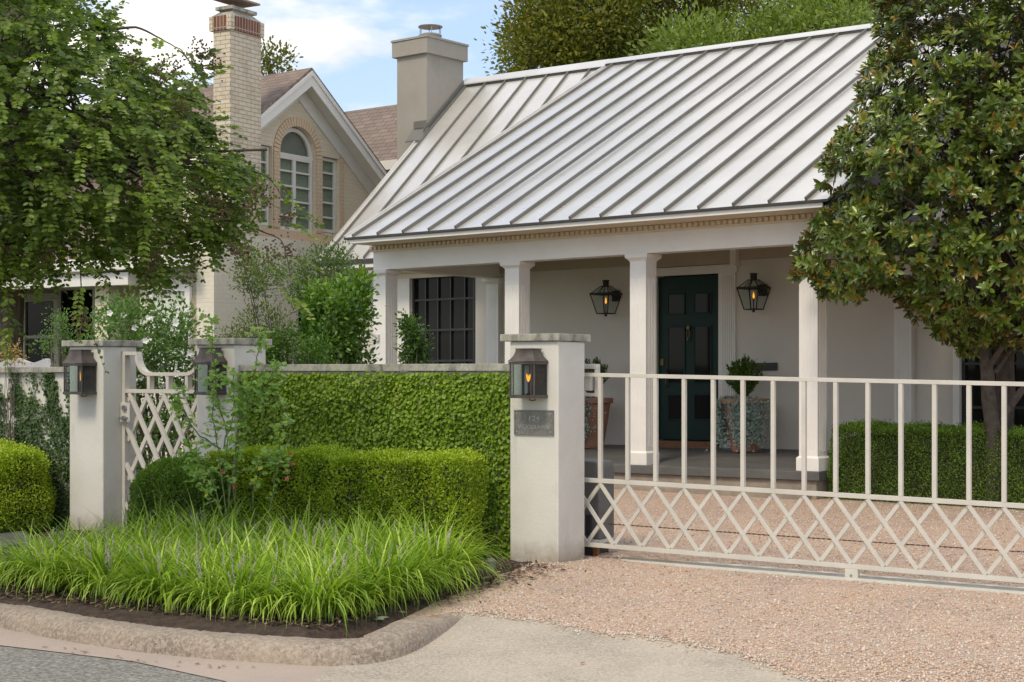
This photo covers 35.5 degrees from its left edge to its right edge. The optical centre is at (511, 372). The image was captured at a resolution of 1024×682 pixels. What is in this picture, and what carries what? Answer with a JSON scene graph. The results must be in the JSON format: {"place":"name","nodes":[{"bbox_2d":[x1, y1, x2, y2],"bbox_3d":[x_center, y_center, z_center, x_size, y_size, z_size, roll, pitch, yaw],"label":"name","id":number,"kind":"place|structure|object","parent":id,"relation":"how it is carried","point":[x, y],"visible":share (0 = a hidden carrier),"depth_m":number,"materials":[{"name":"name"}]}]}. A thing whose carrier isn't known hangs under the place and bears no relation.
{"place":"outdoors","nodes":[
{"label":"outdoors","id":0,"kind":"place"},
{"bbox_2d":[0,530,33,548],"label":"path","id":1,"kind":"structure","parent":0,"point":[11,535],"depth_m":15.79,"materials":[{"name":"grey concrete"}]},
{"bbox_2d":[0,645,225,681],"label":"road","id":2,"kind":"structure","parent":0,"point":[18,664],"depth_m":10.21,"materials":[{"name":"grey asphalt"}]},
{"bbox_2d":[0,629,336,681],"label":"gutter","id":3,"kind":"object","parent":2,"relation":"on","point":[229,671],"visible":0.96,"depth_m":10.42,"materials":[{"name":"concrete"}]},
{"bbox_2d":[118,352,196,532],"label":"garden gate","id":4,"kind":"structure","parent":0,"point":[128,437],"depth_m":16.58,"materials":[{"name":"paint"}]},
{"bbox_2d":[136,457,832,681],"bbox_3d":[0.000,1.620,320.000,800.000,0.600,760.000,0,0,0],"label":"ground","id":5,"kind":"structure","parent":0,"point":[584,629],"depth_m":10.89,"materials":[{"name":"beige stone"}]},
{"bbox_2d":[0,358,50,372],"bbox_3d":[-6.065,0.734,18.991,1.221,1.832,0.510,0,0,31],"label":"garden bench","id":6,"kind":"object","parent":5,"relation":"on","point":[45,362],"visible":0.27,"depth_m":19.03,"materials":[{"name":"wood"}]},
{"bbox_2d":[0,367,69,527],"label":"garden wall","id":7,"kind":"structure","parent":5,"relation":"on","point":[59,377],"depth_m":17.11,"materials":[{"name":"paint"}]},
{"bbox_2d":[0,372,69,529],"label":"climbing vine","id":8,"kind":"object","parent":7,"relation":"attached to","point":[26,423],"visible":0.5,"depth_m":17.02,"materials":[{"name":"green plant"}]},
{"bbox_2d":[0,1,90,361],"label":"oak tree","id":9,"kind":"object","parent":5,"relation":"on","point":[18,310],"visible":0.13,"depth_m":29.72,"materials":[{"name":"green plant"}]},
{"bbox_2d":[28,303,99,372],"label":"leafy shrub","id":10,"kind":"object","parent":5,"relation":"on","point":[62,353],"visible":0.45,"depth_m":17.25,"materials":[{"name":"green plant"}]},
{"bbox_2d":[62,340,142,530],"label":"gate pier","id":11,"kind":"structure","parent":5,"relation":"on","point":[95,456],"depth_m":16.62,"materials":[{"name":"paint"}]},
{"bbox_2d":[62,349,96,396],"bbox_3d":[-4.459,0.003,16.515,0.287,0.490,0.236,0,0,31],"label":"wall lantern","id":12,"kind":"object","parent":11,"relation":"attached to","point":[87,377],"depth_m":16.48,"materials":[{"name":"brown metal"}]},
{"bbox_2d":[80,283,221,476],"bbox_3d":[-4.174,0.297,18.386,1.643,2.706,1.545,0,0,0],"label":"rose of sharon","id":13,"kind":"object","parent":5,"relation":"on","point":[168,346],"visible":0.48,"depth_m":18.23,"materials":[{"name":"green plant"}]},
{"bbox_2d":[0,0,332,373],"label":"crape myrtle","id":14,"kind":"object","parent":5,"relation":"on","point":[45,134],"visible":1,"depth_m":11.99,"materials":[{"name":"green plant"}]},
{"bbox_2d":[2,0,396,457],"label":"brick house","id":15,"kind":"structure","parent":5,"relation":"on","point":[327,160],"depth_m":28.76,"materials":[{"name":"brick"}]},
{"bbox_2d":[23,292,59,372],"bbox_3d":[-9.166,-0.672,31.088,1.111,1.754,0.060,0,0,31],"label":"window","id":16,"kind":"structure","parent":15,"relation":"in","point":[34,324],"depth_m":31.12,"materials":[{"name":"glass"}]},
{"bbox_2d":[57,287,94,372],"bbox_3d":[-8.313,-0.722,30.581,0.990,1.848,0.060,0,0,31],"label":"window","id":17,"kind":"structure","parent":15,"relation":"in","point":[89,301],"depth_m":30.63,"materials":[{"name":"glass"}]},
{"bbox_2d":[148,284,191,383],"bbox_3d":[-5.790,-0.654,27.093,0.927,1.665,0.060,0,0,31],"label":"window","id":18,"kind":"structure","parent":15,"relation":"in","point":[187,291],"depth_m":27.02,"materials":[{"name":"paint"}]},
{"bbox_2d":[261,146,268,225],"bbox_3d":[-4.480,-3.327,28.417,0.080,1.411,0.391,0,0,31],"label":"window","id":19,"kind":"structure","parent":15,"relation":"in","point":[264,154],"depth_m":28.53,"materials":[{"name":"glass"}]},
{"bbox_2d":[280,128,312,231],"bbox_3d":[-4.001,-3.534,29.220,0.084,1.876,1.071,0,0,31],"label":"arched window","id":20,"kind":"structure","parent":15,"relation":"in","point":[295,168],"depth_m":29.32,"materials":[{"name":"glass"}]},
{"bbox_2d":[323,158,335,233],"bbox_3d":[-3.500,-3.337,30.068,0.080,1.391,0.523,0,0,31],"label":"window","id":21,"kind":"structure","parent":15,"relation":"in","point":[329,165],"depth_m":30.19,"materials":[{"name":"glass"}]},
{"bbox_2d":[188,338,271,462],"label":"gate pier","id":22,"kind":"structure","parent":5,"relation":"on","point":[234,353],"depth_m":15.74,"materials":[{"name":"paint"}]},
{"bbox_2d":[193,347,226,396],"bbox_3d":[-2.944,-0.004,15.615,0.259,0.490,0.236,0,0,31],"label":"wall lantern","id":23,"kind":"object","parent":22,"relation":"attached to","point":[202,358],"depth_m":15.57,"materials":[{"name":"brown metal"}]},
{"bbox_2d":[0,603,462,665],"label":"curb","id":24,"kind":"structure","parent":5,"relation":"on","point":[396,639],"depth_m":10.72,"materials":[{"name":"concrete"}]},
{"bbox_2d":[215,236,311,363],"bbox_3d":[-2.805,0.026,18.161,1.212,3.181,1.056,0,0,0],"label":"heavenly bamboo","id":25,"kind":"object","parent":5,"relation":"on","point":[255,281],"visible":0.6,"depth_m":18.12,"materials":[{"name":"green plant"}]},
{"bbox_2d":[261,35,302,75],"bbox_3d":[-5.449,-3.085,35.941,1.667,9.070,1.994,0,0,0],"label":"tree","id":26,"kind":"object","parent":5,"relation":"on","point":[269,65],"visible":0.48,"depth_m":35.68,"materials":[{"name":"green plant"}]},
{"bbox_2d":[0,527,586,638],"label":"soil bed","id":27,"kind":"object","parent":5,"relation":"on","point":[362,626],"visible":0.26,"depth_m":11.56,"materials":[{"name":"brown soil"}]},
{"bbox_2d":[0,339,29,442],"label":"orange shrub","id":28,"kind":"object","parent":27,"relation":"on","point":[9,383],"visible":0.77,"depth_m":17.19,"materials":[{"name":"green plant"}]},
{"bbox_2d":[0,438,56,533],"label":"box shrub","id":29,"kind":"object","parent":27,"relation":"on","point":[25,478],"visible":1,"depth_m":16.37,"materials":[{"name":"green plant"}]},
{"bbox_2d":[126,452,232,532],"bbox_3d":[-3.024,1.226,15.029,1.165,0.967,0.933,0,0,32],"label":"box shrub","id":30,"kind":"object","parent":27,"relation":"on","point":[166,478],"visible":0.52,"depth_m":14.71,"materials":[{"name":"green plant"}]},
{"bbox_2d":[167,313,298,529],"bbox_3d":[-2.479,0.538,14.223,1.191,2.148,0.427,0,0,0],"label":"rose bush","id":31,"kind":"object","parent":27,"relation":"on","point":[192,458],"visible":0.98,"depth_m":14.20,"materials":[{"name":"green plant"}]},
{"bbox_2d":[0,486,522,637],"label":"lilyturf","id":32,"kind":"object","parent":27,"relation":"on","point":[293,572],"visible":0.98,"depth_m":12.30,"materials":[{"name":"green plant"}]},
{"bbox_2d":[203,440,489,565],"bbox_3d":[-1.529,1.166,14.377,2.903,1.130,0.714,0,0,31],"label":"box hedge","id":33,"kind":"object","parent":27,"relation":"on","point":[367,480],"visible":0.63,"depth_m":13.98,"materials":[{"name":"green plant"}]},
{"bbox_2d":[373,616,386,619],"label":"fallen leaf","id":34,"kind":"object","parent":27,"relation":"on","point":[380,618],"visible":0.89,"depth_m":11.44,"materials":[{"name":"green plant"}]},
{"bbox_2d":[485,558,495,571],"bbox_3d":[-0.183,1.613,13.456,0.090,0.115,0.088,0,0,0],"label":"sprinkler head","id":35,"kind":"object","parent":27,"relation":"on","point":[492,560],"visible":0.64,"depth_m":13.42},
{"bbox_2d":[255,321,345,363],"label":"leafy shrub","id":36,"kind":"object","parent":5,"relation":"on","point":[308,356],"visible":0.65,"depth_m":17.82,"materials":[{"name":"green plant"}]},
{"bbox_2d":[270,234,364,360],"bbox_3d":[-2.335,-0.090,19.652,1.207,3.298,1.139,0,0,11],"label":"leafy shrub","id":37,"kind":"object","parent":5,"relation":"on","point":[333,261],"visible":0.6,"depth_m":19.48,"materials":[{"name":"green plant"}]},
{"bbox_2d":[290,260,382,363],"bbox_3d":[-2.018,0.144,18.606,1.183,2.892,1.318,0,0,-39],"label":"leafy shrub","id":38,"kind":"object","parent":5,"relation":"on","point":[347,306],"visible":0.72,"depth_m":18.42,"materials":[{"name":"green plant"}]},
{"bbox_2d":[240,364,509,555],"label":"garden wall","id":39,"kind":"structure","parent":5,"relation":"on","point":[398,369],"depth_m":14.79,"materials":[{"name":"paint"}]},
{"bbox_2d":[236,369,509,558],"bbox_3d":[-1.333,0.825,14.849,3.150,1.724,0.162,0,0,31],"label":"creeping fig","id":40,"kind":"object","parent":39,"relation":"attached to","point":[485,439],"visible":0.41,"depth_m":14.63,"materials":[{"name":"green plant"}]},
{"bbox_2d":[391,308,434,363],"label":"leafy shrub","id":41,"kind":"object","parent":5,"relation":"on","point":[414,345],"visible":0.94,"depth_m":19.71,"materials":[{"name":"green plant"}]},
{"bbox_2d":[500,333,590,562],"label":"gate pier","id":42,"kind":"structure","parent":5,"relation":"on","point":[547,497],"depth_m":13.89,"materials":[{"name":"paint"}]},
{"bbox_2d":[507,348,548,400],"bbox_3d":[0.141,0.016,13.773,0.276,0.455,0.252,0,0,31],"label":"wall lantern","id":43,"kind":"object","parent":42,"relation":"attached to","point":[534,380],"depth_m":13.74,"materials":[{"name":"brown metal"}]},
{"bbox_2d":[514,410,553,434],"bbox_3d":[0.189,0.429,13.863,0.394,0.216,0.018,0,0,31],"label":"number plaque","id":44,"kind":"object","parent":42,"relation":"attached to","point":[533,422],"visible":1,"depth_m":13.86,"materials":[{"name":"metal"}]},
{"bbox_2d":[584,364,599,396],"bbox_3d":[0.677,0.064,14.396,0.210,0.294,0.105,0,0,31],"label":"gate catcher","id":45,"kind":"object","parent":42,"relation":"attached to","point":[591,383],"visible":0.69,"depth_m":14.35,"materials":[{"name":"metal"}]},
{"bbox_2d":[473,0,672,75],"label":"oak tree","id":46,"kind":"object","parent":5,"relation":"on","point":[541,34],"visible":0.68,"depth_m":42.10,"materials":[{"name":"green plant"}]},
{"bbox_2d":[577,0,761,57],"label":"oak tree","id":47,"kind":"object","parent":5,"relation":"on","point":[673,4],"visible":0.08,"depth_m":45.56,"materials":[{"name":"green plant"}]},
{"bbox_2d":[317,5,1023,499],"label":"white house","id":48,"kind":"structure","parent":5,"relation":"on","point":[675,197],"depth_m":22.22,"materials":[{"name":"stone"}]},
{"bbox_2d":[369,332,378,340],"bbox_3d":[-1.985,-0.536,22.826,0.183,0.166,0.064,0,0,-17],"label":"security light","id":49,"kind":"object","parent":48,"relation":"attached to","point":[376,336],"visible":0.84,"depth_m":22.82,"materials":[{"name":"plastic"}]},
{"bbox_2d":[412,276,474,363],"bbox_3d":[-1.086,-0.334,25.643,1.320,2.477,0.052,0,0,38],"label":"window","id":50,"kind":"structure","parent":48,"relation":"in","point":[446,304],"depth_m":25.63,"materials":[{"name":"black glass"}]},
{"bbox_2d":[584,357,612,447],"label":"potted plant","id":51,"kind":"object","parent":48,"relation":"on","point":[590,421],"visible":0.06,"depth_m":22.93,"materials":[{"name":"ceramic"}]},
{"bbox_2d":[589,280,621,315],"bbox_3d":[1.395,-1.090,23.329,0.352,0.532,0.444,0,0,38],"label":"porch lantern","id":52,"kind":"object","parent":48,"relation":"attached to","point":[615,294],"visible":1,"depth_m":23.27,"materials":[{"name":"brown metal"}]},
{"bbox_2d":[658,275,717,439],"bbox_3d":[2.522,-0.214,22.778,1.055,2.336,0.109,0,0,38],"label":"door","id":53,"kind":"structure","parent":48,"relation":"in","point":[687,305],"depth_m":22.80,"materials":[{"name":"paint"}]},
{"bbox_2d":[704,353,770,453],"bbox_3d":[3.028,0.402,21.542,0.911,1.336,0.910,0,0,0],"label":"potted plant","id":54,"kind":"object","parent":48,"relation":"on","point":[756,408],"visible":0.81,"depth_m":21.37,"materials":[{"name":"ceramic"}]},
{"bbox_2d":[736,273,770,311],"bbox_3d":[3.316,-1.094,21.804,0.352,0.536,0.444,0,0,38],"label":"porch lantern","id":55,"kind":"object","parent":48,"relation":"attached to","point":[763,288],"visible":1,"depth_m":21.75,"materials":[{"name":"brown metal"}]},
{"bbox_2d":[752,363,777,369],"bbox_3d":[3.461,-0.088,21.952,0.398,0.108,0.034,0,0,38],"label":"mail slot","id":56,"kind":"object","parent":48,"relation":"attached to","point":[770,366],"visible":0.58,"depth_m":21.88,"materials":[{"name":"metal"}]},
{"bbox_2d":[962,261,1023,427],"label":"window","id":57,"kind":"structure","parent":48,"relation":"in","point":[970,367],"depth_m":20.14,"materials":[{"name":"black glass"}]},
{"bbox_2d":[623,0,762,55],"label":"oak tree","id":58,"kind":"object","parent":5,"relation":"on","point":[678,37],"visible":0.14,"depth_m":38.49,"materials":[{"name":"green plant"}]},
{"bbox_2d":[705,0,911,42],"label":"oak tree","id":59,"kind":"object","parent":5,"relation":"on","point":[808,13],"visible":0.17,"depth_m":39.36,"materials":[{"name":"green plant"}]},
{"bbox_2d":[712,0,923,33],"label":"oak tree","id":60,"kind":"object","parent":5,"relation":"on","point":[755,4],"visible":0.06,"depth_m":51.01,"materials":[{"name":"green plant"}]},
{"bbox_2d":[786,0,1023,507],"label":"magnolia tree","id":61,"kind":"object","parent":5,"relation":"on","point":[989,183],"visible":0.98,"depth_m":16.77,"materials":[{"name":"green plant"}]},
{"bbox_2d":[826,418,1023,509],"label":"box hedge","id":62,"kind":"object","parent":5,"relation":"on","point":[951,461],"visible":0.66,"depth_m":17.92,"materials":[{"name":"green plant"}]},
{"bbox_2d":[29,0,1020,116],"label":"sky","id":63,"kind":"structure","parent":0,"point":[347,44],"materials":[{"name":"blue"}]},
{"bbox_2d":[313,608,824,681],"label":"driveway apron","id":64,"kind":"object","parent":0,"point":[467,647],"visible":0.98,"depth_m":10.22,"materials":[{"name":"concrete"}]},
{"bbox_2d":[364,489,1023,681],"bbox_3d":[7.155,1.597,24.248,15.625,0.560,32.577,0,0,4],"label":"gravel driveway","id":65,"kind":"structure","parent":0,"point":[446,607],"depth_m":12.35,"materials":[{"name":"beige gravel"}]},
{"bbox_2d":[584,458,616,555],"bbox_3d":[0.708,1.246,14.636,0.410,0.925,0.400,0,0,31],"label":"gate operator","id":66,"kind":"object","parent":65,"relation":"on","point":[600,503],"visible":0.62,"depth_m":14.48,"materials":[{"name":"black metal"}]},
{"bbox_2d":[621,557,1023,594],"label":"gate track","id":67,"kind":"structure","parent":65,"relation":"on","point":[864,578],"depth_m":13.12,"materials":[{"name":"grey metal"}]},
{"bbox_2d":[584,373,1023,582],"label":"sliding gate","id":68,"kind":"structure","parent":67,"relation":"on","point":[852,569],"depth_m":13.25,"materials":[{"name":"metal"}]},
{"bbox_2d":[610,523,1023,552],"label":"drive chain","id":69,"kind":"object","parent":68,"relation":"attached to","point":[814,538],"visible":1,"depth_m":13.30,"materials":[{"name":"metal"}]}
]}

